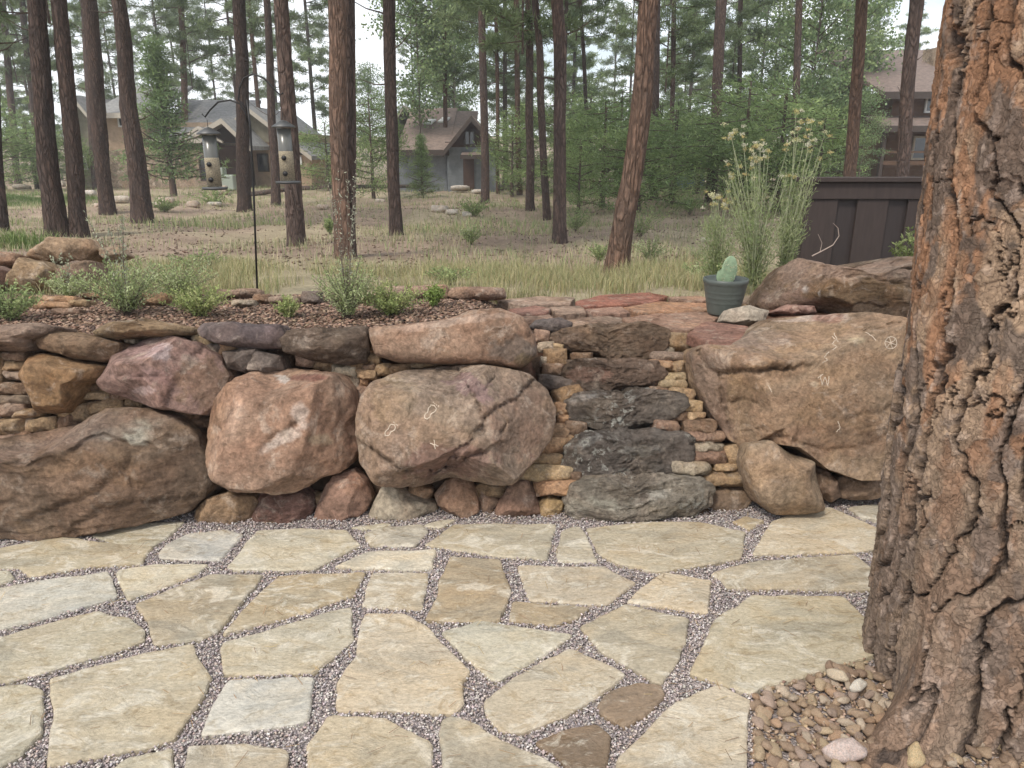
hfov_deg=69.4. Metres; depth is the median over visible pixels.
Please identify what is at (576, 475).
wall stone
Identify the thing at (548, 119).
young pine
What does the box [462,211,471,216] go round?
rock
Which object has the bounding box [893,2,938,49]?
pine tree
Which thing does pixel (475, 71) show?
pine tree
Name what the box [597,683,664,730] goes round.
flagstone
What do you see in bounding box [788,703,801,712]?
river rock
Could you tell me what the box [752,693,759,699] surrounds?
river rock
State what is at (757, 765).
river rock
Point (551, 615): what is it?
flagstone
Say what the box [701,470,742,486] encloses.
wall stone
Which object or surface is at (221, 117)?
house
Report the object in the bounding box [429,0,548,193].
pine tree
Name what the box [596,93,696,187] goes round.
young pine
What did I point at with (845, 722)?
river rock
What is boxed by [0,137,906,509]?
ground
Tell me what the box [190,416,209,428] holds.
wall stone
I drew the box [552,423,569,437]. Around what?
wall stone
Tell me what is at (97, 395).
wall stone
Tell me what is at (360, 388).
wall stone
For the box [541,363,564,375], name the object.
wall stone
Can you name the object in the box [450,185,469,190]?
rock
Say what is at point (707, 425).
wall stone
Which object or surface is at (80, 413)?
wall stone
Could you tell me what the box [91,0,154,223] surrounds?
pine tree
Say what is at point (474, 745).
flagstone
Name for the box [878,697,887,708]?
river rock
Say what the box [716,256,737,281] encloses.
cactus
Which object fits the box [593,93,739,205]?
young pine
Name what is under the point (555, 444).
wall stone
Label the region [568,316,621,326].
terrace slab
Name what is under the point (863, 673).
river rock
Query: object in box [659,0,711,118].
pine tree
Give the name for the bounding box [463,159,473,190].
door
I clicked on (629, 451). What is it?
step stone
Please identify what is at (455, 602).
flagstone
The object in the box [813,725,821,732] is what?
river rock
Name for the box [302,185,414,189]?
fallen log
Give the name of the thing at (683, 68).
pine tree
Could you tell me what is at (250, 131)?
feeder pole
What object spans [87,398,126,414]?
wall stone
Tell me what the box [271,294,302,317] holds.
bed plant
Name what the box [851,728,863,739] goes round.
river rock
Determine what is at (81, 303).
edging stone
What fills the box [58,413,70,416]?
wall stone
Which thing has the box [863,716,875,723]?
river rock
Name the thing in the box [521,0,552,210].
pine tree
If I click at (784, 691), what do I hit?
river rock
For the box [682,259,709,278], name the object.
shrub
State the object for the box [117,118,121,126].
window
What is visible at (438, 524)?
flagstone
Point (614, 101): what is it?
young pine
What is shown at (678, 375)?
wall stone
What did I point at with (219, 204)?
rock
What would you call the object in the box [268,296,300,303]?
edging stone
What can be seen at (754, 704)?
river rock
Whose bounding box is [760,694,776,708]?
river rock
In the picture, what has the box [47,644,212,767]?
flagstone
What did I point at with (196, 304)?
bed plant
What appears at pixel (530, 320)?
terrace slab
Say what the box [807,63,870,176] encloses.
young pine
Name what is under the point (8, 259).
rock
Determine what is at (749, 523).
flagstone
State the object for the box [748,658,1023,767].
rock chips
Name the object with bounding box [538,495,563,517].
wall stone
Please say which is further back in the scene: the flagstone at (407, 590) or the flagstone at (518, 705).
the flagstone at (407, 590)
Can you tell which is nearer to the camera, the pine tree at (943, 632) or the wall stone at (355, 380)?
the pine tree at (943, 632)
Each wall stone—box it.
[0,351,16,381]
[0,351,39,361]
[0,381,27,394]
[0,395,30,403]
[0,403,32,417]
[0,417,25,434]
[0,434,14,437]
[2,361,23,370]
[2,370,19,380]
[11,408,50,417]
[14,430,34,435]
[25,416,57,431]
[57,414,80,427]
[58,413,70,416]
[71,402,91,421]
[83,390,109,399]
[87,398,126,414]
[90,384,99,390]
[109,394,127,399]
[124,339,142,344]
[124,399,146,407]
[172,411,206,418]
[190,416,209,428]
[191,334,216,344]
[193,491,259,524]
[205,344,219,352]
[219,344,237,354]
[222,347,266,372]
[247,351,290,371]
[250,486,316,524]
[295,356,314,367]
[313,361,332,370]
[314,467,375,521]
[314,490,322,503]
[331,364,356,376]
[345,363,362,368]
[348,375,359,386]
[355,369,380,380]
[356,385,366,398]
[359,379,370,385]
[362,363,375,369]
[363,353,381,363]
[368,487,438,521]
[375,363,391,375]
[389,363,413,373]
[408,484,434,498]
[411,363,441,368]
[434,477,479,519]
[475,482,506,497]
[478,492,499,513]
[494,480,539,517]
[519,464,572,481]
[533,329,549,342]
[533,453,562,464]
[533,479,575,496]
[537,341,554,352]
[538,374,571,389]
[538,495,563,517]
[540,356,546,366]
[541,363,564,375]
[541,437,567,453]
[543,348,566,364]
[550,384,582,401]
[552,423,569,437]
[553,343,563,347]
[554,401,567,415]
[556,415,569,422]
[564,420,587,435]
[569,352,592,359]
[571,471,581,479]
[647,386,668,389]
[648,351,683,360]
[650,359,672,368]
[650,419,680,430]
[657,379,687,387]
[664,372,686,379]
[665,347,674,351]
[666,360,684,372]
[668,387,695,399]
[669,332,690,351]
[671,460,711,475]
[672,411,688,422]
[680,418,717,433]
[686,399,702,411]
[687,412,705,419]
[687,430,725,442]
[694,442,724,451]
[694,450,726,463]
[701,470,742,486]
[709,486,751,511]
[710,463,737,471]
[723,442,738,464]
[815,466,841,501]
[831,473,881,499]
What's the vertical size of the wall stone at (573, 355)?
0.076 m
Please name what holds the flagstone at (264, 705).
on the ground at (308, 283)
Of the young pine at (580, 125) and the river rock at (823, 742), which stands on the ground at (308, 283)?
the young pine at (580, 125)
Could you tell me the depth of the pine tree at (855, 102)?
11.98 m
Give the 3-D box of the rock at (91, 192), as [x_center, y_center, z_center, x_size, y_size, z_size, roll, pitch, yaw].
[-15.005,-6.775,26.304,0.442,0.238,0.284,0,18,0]
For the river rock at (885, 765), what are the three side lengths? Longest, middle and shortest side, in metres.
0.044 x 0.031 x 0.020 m
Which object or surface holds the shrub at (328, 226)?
on the ground at (308, 283)
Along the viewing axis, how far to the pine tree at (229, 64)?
48.63 m
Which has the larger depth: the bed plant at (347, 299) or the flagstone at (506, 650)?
the bed plant at (347, 299)
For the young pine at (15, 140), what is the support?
on the ground at (308, 283)
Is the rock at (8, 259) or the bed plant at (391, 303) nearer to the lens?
the bed plant at (391, 303)
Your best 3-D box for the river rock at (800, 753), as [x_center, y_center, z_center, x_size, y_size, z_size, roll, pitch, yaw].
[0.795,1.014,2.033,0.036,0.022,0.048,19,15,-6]
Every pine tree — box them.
[0,0,50,231]
[0,0,71,183]
[0,0,81,180]
[0,1,62,168]
[0,22,29,146]
[4,0,68,236]
[47,0,137,188]
[47,8,133,99]
[50,0,90,237]
[68,0,152,96]
[71,0,116,215]
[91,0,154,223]
[98,0,208,91]
[130,0,211,107]
[141,0,233,121]
[160,0,293,99]
[179,0,249,99]
[194,0,316,108]
[216,0,252,212]
[223,0,318,109]
[249,0,281,205]
[260,0,328,128]
[274,0,306,246]
[296,6,371,113]
[328,0,353,259]
[345,0,356,256]
[355,0,410,235]
[376,0,501,127]
[396,0,491,110]
[396,5,429,110]
[407,5,478,102]
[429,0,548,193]
[436,0,536,185]
[445,0,586,220]
[468,0,553,136]
[475,6,501,203]
[491,4,553,159]
[514,0,522,194]
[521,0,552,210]
[525,0,597,243]
[533,0,613,132]
[535,0,618,166]
[538,0,627,180]
[549,27,595,155]
[589,0,670,124]
[593,0,636,145]
[603,0,658,271]
[609,0,746,190]
[633,0,660,200]
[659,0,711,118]
[659,0,736,120]
[702,0,794,191]
[703,2,767,113]
[704,0,731,202]
[722,0,818,134]
[787,7,832,150]
[788,0,810,202]
[808,0,902,97]
[815,3,887,77]
[843,0,867,176]
[857,0,1023,767]
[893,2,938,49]
[895,0,925,176]
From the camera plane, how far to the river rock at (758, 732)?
2.11 m
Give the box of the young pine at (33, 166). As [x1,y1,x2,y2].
[2,111,88,189]
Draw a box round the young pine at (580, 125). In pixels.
[533,90,692,209]
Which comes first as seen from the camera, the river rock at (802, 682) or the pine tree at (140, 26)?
the river rock at (802, 682)
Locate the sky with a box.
[0,0,944,136]
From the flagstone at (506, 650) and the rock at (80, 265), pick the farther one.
the rock at (80, 265)
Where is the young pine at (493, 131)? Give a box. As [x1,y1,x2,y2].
[466,90,590,188]
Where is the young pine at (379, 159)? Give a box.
[326,81,414,198]
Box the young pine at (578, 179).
[532,134,622,214]
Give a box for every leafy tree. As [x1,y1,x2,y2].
[355,61,400,162]
[361,0,478,133]
[399,0,494,120]
[732,0,828,187]
[741,0,890,161]
[791,0,904,173]
[834,85,894,176]
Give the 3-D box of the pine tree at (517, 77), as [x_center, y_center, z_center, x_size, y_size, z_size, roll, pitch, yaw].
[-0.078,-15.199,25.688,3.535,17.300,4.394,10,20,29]
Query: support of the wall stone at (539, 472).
on the wall stone at (552, 487)
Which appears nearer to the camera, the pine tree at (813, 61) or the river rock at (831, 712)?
the river rock at (831, 712)
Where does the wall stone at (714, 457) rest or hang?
on the wall stone at (726, 467)
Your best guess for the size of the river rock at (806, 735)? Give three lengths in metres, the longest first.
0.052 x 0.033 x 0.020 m
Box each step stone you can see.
[549,321,670,359]
[560,426,695,475]
[561,356,667,390]
[561,472,715,523]
[563,386,690,431]
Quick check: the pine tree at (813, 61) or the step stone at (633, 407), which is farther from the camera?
the pine tree at (813, 61)
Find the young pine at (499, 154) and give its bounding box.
[465,109,549,196]
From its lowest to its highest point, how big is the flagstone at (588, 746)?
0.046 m
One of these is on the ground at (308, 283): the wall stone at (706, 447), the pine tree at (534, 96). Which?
the pine tree at (534, 96)
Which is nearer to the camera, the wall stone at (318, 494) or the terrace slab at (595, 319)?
the wall stone at (318, 494)
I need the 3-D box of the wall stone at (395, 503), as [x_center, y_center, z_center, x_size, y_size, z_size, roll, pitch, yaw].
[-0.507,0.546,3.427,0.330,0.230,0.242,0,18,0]
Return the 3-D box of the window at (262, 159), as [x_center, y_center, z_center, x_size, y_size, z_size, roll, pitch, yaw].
[-12.094,-10.757,35.965,0.533,0.847,0.070,0,18,0]
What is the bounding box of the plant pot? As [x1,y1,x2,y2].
[703,275,748,315]
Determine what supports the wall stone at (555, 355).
on the filling stone at (536, 365)
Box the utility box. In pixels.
[220,168,236,189]
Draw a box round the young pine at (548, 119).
[490,84,619,195]
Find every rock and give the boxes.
[0,251,27,268]
[0,266,12,291]
[0,323,77,351]
[5,257,60,293]
[12,184,31,188]
[18,353,106,414]
[26,236,108,265]
[35,331,133,362]
[55,260,113,289]
[85,190,96,196]
[93,318,197,339]
[98,245,134,262]
[114,196,129,202]
[156,197,174,204]
[186,200,199,207]
[197,321,290,350]
[207,202,221,206]
[218,185,227,194]
[279,326,371,365]
[317,204,328,209]
[369,308,537,369]
[431,205,448,212]
[445,209,457,214]
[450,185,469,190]
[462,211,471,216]
[471,189,480,193]
[529,317,572,333]
[717,305,768,326]
[736,439,824,514]
[749,699,764,711]
[751,716,764,729]
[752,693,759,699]
[753,729,763,735]
[753,763,763,767]
[754,735,764,744]
[754,745,764,761]
[755,705,771,719]
[756,712,770,726]
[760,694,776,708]
[761,739,772,750]
[762,690,775,700]
[762,724,770,731]
[764,685,773,692]
[766,755,781,767]
[768,304,816,314]
[768,741,781,757]
[770,718,781,727]
[772,692,780,699]
[775,684,790,698]
[776,699,788,707]
[776,705,792,717]
[777,759,788,767]
[778,733,785,740]
[779,740,793,751]
[781,722,798,732]
[782,716,798,725]
[788,679,796,686]
[788,694,797,700]
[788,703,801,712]
[788,752,799,760]
[788,761,799,767]
[792,684,805,690]
[794,746,807,759]
[795,694,805,705]
[796,726,809,733]
[796,736,806,743]
[797,680,805,686]
[799,701,807,707]
[799,743,810,750]
[799,760,818,767]
[801,716,807,725]
[802,708,811,716]
[802,731,814,745]
[803,718,814,726]
[805,744,815,753]
[806,674,815,683]
[806,693,817,706]
[811,708,823,717]
[812,749,822,757]
[813,716,829,726]
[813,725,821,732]
[813,733,822,748]
[815,672,822,677]
[815,678,825,691]
[815,755,827,767]
[817,727,833,734]
[819,695,830,705]
[819,737,828,747]
[821,738,867,763]
[823,753,831,762]
[824,682,832,689]
[824,688,837,696]
[825,660,833,668]
[826,668,848,681]
[826,708,836,717]
[828,678,842,691]
[828,703,844,717]
[828,729,843,740]
[829,723,840,730]
[831,697,840,705]
[831,761,844,767]
[833,691,848,697]
[835,664,847,672]
[837,696,849,703]
[837,718,855,726]
[840,733,850,737]
[844,681,850,690]
[846,667,859,677]
[846,724,860,735]
[846,761,861,767]
[847,690,859,700]
[849,678,867,692]
[850,710,868,718]
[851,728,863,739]
[854,661,864,669]
[855,669,867,677]
[856,718,865,730]
[857,700,864,708]
[858,741,868,750]
[859,689,865,696]
[860,698,870,708]
[861,764,870,767]
[862,723,875,736]
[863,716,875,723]
[864,679,876,691]
[864,690,874,698]
[865,665,876,672]
[865,670,873,679]
[865,689,881,701]
[867,736,873,744]
[871,702,884,714]
[871,713,884,723]
[873,673,885,681]
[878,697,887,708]
[881,763,896,767]
[884,701,890,707]
[885,679,892,689]
[888,692,893,699]
[907,741,925,767]
[929,759,941,767]
[944,754,954,760]
[946,757,957,767]
[950,753,963,764]
[963,761,975,767]
[965,744,981,758]
[977,746,991,758]
[988,758,1001,767]
[998,764,1010,767]
[999,753,1010,762]
[1001,750,1015,759]
[1002,758,1018,767]
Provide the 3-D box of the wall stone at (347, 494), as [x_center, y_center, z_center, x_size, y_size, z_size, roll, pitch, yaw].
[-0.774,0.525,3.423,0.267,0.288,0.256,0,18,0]
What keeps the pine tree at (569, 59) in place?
on the ground at (308, 283)
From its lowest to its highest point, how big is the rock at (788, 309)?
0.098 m
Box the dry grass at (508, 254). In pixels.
[0,195,797,272]
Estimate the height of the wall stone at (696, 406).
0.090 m
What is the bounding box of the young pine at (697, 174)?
[658,99,778,193]
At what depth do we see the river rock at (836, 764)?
1.97 m
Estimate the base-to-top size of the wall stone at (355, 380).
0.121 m
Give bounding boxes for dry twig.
[812,223,838,255]
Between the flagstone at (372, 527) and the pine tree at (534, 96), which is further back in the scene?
the pine tree at (534, 96)
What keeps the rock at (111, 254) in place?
on the rock at (79, 249)
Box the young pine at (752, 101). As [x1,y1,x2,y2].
[718,73,834,190]
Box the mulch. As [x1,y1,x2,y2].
[0,294,533,334]
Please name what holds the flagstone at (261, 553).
on the ground at (308, 283)
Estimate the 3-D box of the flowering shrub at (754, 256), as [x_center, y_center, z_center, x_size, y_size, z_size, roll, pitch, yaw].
[1.533,-1.082,4.632,0.511,1.060,0.348,0,18,0]
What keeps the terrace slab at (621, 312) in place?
on the ground at (308, 283)
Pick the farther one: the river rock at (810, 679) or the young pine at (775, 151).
the young pine at (775, 151)
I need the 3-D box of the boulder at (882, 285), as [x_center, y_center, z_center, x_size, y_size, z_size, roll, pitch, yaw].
[1.964,-0.501,4.353,1.084,0.556,0.820,0,18,0]
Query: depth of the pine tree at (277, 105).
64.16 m
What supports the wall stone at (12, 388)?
on the wall stone at (17, 399)
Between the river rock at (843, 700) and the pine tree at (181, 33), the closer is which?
the river rock at (843, 700)
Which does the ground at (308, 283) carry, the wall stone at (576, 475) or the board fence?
the board fence
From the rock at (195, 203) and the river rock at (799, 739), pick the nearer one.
the river rock at (799, 739)
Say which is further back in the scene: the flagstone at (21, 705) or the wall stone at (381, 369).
the wall stone at (381, 369)
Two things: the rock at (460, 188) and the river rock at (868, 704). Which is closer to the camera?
the river rock at (868, 704)
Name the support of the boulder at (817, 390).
on the rock at (777, 479)
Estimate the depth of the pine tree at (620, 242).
6.52 m
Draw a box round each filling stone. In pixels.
[267,350,295,367]
[531,355,541,378]
[700,509,713,515]
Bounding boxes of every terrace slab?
[497,296,574,310]
[509,306,550,315]
[523,314,552,325]
[551,306,585,319]
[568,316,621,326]
[575,292,668,308]
[585,307,629,317]
[622,313,663,322]
[624,301,706,316]
[650,311,718,332]
[668,295,705,302]
[686,322,747,346]
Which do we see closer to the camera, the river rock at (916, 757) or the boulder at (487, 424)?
the river rock at (916, 757)
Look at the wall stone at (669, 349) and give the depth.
3.74 m
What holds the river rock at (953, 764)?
on the rock chips
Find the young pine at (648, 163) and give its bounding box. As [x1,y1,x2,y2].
[569,106,749,212]
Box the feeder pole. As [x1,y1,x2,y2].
[201,73,282,288]
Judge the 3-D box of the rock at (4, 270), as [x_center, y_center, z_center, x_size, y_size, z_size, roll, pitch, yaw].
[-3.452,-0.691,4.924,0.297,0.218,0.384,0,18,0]
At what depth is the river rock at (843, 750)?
1.99 m
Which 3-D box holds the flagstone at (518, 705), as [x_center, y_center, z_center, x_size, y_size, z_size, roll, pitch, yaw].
[0.120,0.956,2.286,0.464,0.047,0.235,-13,22,-35]
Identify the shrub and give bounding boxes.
[152,195,183,211]
[168,245,228,268]
[185,189,236,202]
[323,214,333,233]
[423,264,476,284]
[457,195,493,216]
[458,222,482,243]
[566,204,595,231]
[585,241,607,261]
[611,196,672,237]
[632,236,671,260]
[662,170,711,214]
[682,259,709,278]
[684,165,742,275]
[716,122,797,293]
[776,108,833,267]
[888,227,914,256]
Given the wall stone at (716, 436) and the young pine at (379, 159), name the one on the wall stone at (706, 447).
the wall stone at (716, 436)
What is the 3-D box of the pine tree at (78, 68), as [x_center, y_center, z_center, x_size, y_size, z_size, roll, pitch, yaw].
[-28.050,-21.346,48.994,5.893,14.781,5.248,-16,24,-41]
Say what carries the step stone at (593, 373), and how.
on the ground at (308, 283)
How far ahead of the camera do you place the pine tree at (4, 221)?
12.04 m
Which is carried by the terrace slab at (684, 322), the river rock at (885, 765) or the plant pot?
the plant pot
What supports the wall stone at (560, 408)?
on the wall stone at (561, 418)
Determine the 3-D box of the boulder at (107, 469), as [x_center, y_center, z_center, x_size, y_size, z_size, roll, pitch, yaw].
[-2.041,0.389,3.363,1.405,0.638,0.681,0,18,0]
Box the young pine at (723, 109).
[661,78,776,191]
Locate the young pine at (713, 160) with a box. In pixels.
[647,70,833,207]
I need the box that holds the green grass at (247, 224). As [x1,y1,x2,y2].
[5,179,798,234]
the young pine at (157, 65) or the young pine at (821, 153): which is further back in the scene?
the young pine at (157, 65)
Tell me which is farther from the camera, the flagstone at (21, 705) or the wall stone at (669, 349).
the wall stone at (669, 349)
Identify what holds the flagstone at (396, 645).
on the ground at (308, 283)
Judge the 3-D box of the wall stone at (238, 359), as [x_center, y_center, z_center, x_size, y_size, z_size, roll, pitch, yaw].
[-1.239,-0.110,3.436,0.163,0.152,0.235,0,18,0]
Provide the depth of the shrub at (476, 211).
18.10 m
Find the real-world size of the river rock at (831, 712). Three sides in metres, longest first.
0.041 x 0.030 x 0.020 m
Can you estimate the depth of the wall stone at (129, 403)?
3.38 m
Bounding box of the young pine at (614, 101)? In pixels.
[569,80,674,189]
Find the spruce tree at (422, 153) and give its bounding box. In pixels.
[399,131,444,198]
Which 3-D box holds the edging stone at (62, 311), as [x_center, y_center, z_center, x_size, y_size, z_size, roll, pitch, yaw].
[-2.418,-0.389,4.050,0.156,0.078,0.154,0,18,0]
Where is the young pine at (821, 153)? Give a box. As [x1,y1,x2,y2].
[761,104,879,205]
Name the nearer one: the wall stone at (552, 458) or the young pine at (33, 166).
the wall stone at (552, 458)
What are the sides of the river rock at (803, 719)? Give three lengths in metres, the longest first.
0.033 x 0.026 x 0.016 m
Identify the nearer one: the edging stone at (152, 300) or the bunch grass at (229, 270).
the edging stone at (152, 300)
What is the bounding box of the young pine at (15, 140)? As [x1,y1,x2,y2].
[0,96,85,189]
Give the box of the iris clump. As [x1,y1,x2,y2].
[0,225,63,249]
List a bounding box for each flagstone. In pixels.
[0,537,152,578]
[0,570,14,586]
[0,572,117,631]
[0,611,145,685]
[0,684,45,767]
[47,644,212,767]
[92,522,183,547]
[115,749,174,767]
[116,564,207,601]
[136,574,262,648]
[159,530,242,562]
[185,744,289,767]
[202,677,314,739]
[220,608,353,678]
[223,572,365,636]
[227,528,360,573]
[306,715,433,767]
[335,549,436,572]
[336,613,470,716]
[351,523,390,531]
[362,572,428,612]
[364,524,428,548]
[424,519,455,529]
[425,523,555,562]
[425,556,510,624]
[438,716,559,767]
[442,621,571,684]
[484,649,624,735]
[509,602,588,627]
[518,565,635,607]
[535,725,610,767]
[555,527,596,565]
[580,604,689,685]
[586,522,745,573]
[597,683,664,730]
[615,685,750,767]
[627,572,711,614]
[690,595,873,696]
[711,555,870,593]
[732,516,763,531]
[752,507,875,557]
[848,504,877,522]
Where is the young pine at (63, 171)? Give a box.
[8,126,118,186]
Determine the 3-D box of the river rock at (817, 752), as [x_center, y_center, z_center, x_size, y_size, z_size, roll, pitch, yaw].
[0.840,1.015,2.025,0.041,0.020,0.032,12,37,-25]
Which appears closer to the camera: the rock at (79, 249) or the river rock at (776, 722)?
the river rock at (776, 722)
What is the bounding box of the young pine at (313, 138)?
[298,116,369,190]
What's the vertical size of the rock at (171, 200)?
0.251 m
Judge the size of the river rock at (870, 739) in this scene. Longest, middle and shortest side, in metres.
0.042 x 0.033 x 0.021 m
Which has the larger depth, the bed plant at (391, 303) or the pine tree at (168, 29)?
the pine tree at (168, 29)
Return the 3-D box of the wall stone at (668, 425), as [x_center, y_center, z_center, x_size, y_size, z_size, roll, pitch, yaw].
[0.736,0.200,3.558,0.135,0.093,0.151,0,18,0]
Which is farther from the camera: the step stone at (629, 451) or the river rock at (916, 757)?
the step stone at (629, 451)
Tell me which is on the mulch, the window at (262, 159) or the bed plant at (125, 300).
the bed plant at (125, 300)
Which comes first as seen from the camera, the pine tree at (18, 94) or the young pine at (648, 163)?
the young pine at (648, 163)
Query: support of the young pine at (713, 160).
on the ground at (308, 283)
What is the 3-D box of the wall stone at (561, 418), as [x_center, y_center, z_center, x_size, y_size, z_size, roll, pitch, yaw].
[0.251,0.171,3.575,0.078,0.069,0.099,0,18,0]
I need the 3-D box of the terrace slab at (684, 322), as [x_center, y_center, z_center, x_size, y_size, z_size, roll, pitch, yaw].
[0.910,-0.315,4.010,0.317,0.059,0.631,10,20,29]
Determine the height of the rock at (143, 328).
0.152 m
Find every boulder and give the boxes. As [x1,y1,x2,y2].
[0,406,221,541]
[96,335,243,415]
[205,368,358,494]
[355,364,556,487]
[683,312,906,480]
[746,256,912,316]
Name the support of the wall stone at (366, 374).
on the ground at (308, 283)
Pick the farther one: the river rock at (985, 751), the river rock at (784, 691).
the river rock at (784, 691)
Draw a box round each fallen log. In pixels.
[251,188,284,195]
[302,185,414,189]
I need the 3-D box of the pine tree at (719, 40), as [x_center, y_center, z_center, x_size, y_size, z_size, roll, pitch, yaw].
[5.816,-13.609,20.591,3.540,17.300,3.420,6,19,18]
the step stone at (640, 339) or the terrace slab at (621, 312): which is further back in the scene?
the terrace slab at (621, 312)
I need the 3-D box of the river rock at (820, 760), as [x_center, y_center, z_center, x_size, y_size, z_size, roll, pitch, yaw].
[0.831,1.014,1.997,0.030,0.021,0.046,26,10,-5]
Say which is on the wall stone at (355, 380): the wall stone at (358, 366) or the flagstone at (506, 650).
the wall stone at (358, 366)
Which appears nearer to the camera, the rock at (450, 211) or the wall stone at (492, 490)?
the wall stone at (492, 490)
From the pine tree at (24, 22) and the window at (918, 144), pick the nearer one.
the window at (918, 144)
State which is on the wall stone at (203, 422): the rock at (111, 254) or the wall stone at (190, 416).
the wall stone at (190, 416)
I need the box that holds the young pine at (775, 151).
[681,79,885,211]
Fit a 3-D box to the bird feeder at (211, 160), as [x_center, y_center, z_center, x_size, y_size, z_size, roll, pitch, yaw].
[-1.767,-1.343,4.347,0.148,0.394,0.148,0,18,0]
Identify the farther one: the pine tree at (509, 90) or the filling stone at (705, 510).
the pine tree at (509, 90)
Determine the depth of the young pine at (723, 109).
31.72 m
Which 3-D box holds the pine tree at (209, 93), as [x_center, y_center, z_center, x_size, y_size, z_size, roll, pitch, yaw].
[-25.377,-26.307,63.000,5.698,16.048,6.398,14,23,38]
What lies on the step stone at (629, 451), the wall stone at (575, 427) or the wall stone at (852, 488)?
the wall stone at (575, 427)
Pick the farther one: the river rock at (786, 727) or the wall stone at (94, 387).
the wall stone at (94, 387)
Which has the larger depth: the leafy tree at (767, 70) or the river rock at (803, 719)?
the leafy tree at (767, 70)
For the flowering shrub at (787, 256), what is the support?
on the ground at (308, 283)
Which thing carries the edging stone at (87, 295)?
on the mulch
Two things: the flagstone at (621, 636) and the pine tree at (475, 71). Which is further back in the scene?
the pine tree at (475, 71)
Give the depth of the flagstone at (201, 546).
3.09 m
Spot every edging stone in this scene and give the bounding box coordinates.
[29,295,85,301]
[33,301,73,308]
[50,308,86,315]
[68,299,96,307]
[80,293,109,298]
[134,292,175,305]
[216,288,264,298]
[231,300,258,307]
[252,293,271,303]
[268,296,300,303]
[301,291,323,303]
[385,286,410,297]
[410,284,448,298]
[447,286,506,300]
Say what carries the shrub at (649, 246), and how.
on the ground at (308, 283)
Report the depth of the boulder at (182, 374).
3.24 m
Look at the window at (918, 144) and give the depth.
28.53 m
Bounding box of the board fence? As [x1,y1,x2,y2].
[794,177,921,264]
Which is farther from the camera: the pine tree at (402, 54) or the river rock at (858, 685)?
the pine tree at (402, 54)
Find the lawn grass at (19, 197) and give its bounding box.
[6,192,174,206]
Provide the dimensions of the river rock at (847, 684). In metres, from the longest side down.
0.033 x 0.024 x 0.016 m
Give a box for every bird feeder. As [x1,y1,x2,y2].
[196,121,227,189]
[271,113,300,183]
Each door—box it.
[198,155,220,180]
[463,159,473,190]
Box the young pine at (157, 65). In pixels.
[112,33,235,195]
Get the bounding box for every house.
[76,86,331,188]
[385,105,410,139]
[399,108,502,191]
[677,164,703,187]
[807,47,936,176]
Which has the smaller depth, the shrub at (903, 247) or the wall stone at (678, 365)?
the wall stone at (678, 365)
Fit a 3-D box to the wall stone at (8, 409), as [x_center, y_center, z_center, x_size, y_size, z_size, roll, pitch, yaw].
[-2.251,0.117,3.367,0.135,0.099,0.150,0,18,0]
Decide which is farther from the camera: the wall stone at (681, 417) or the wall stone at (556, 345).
the wall stone at (556, 345)
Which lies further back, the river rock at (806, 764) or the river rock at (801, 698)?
the river rock at (801, 698)
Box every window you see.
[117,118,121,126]
[257,154,269,171]
[464,130,474,145]
[910,136,925,159]
[923,99,930,112]
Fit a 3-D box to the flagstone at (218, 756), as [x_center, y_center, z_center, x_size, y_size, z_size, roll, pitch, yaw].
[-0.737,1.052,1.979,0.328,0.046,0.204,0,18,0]
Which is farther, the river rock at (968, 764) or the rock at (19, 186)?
the rock at (19, 186)
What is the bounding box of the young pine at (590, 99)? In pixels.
[535,85,628,177]
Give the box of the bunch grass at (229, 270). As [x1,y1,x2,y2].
[0,249,775,303]
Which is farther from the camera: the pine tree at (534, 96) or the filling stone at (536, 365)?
the pine tree at (534, 96)
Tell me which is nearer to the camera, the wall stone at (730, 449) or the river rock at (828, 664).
the river rock at (828, 664)
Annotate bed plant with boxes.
[0,278,46,320]
[38,252,93,295]
[62,210,176,314]
[141,254,218,294]
[158,282,234,316]
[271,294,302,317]
[310,157,380,317]
[358,278,428,314]
[421,282,445,305]
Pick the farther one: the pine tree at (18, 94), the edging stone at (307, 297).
the pine tree at (18, 94)
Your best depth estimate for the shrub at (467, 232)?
10.60 m
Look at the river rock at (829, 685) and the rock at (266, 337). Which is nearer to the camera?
the river rock at (829, 685)
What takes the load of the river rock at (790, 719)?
on the rock chips
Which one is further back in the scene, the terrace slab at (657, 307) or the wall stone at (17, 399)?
the terrace slab at (657, 307)
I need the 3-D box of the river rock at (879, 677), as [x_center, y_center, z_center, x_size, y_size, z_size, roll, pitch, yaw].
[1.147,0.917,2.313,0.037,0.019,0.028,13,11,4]
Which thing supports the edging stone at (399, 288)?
on the mulch

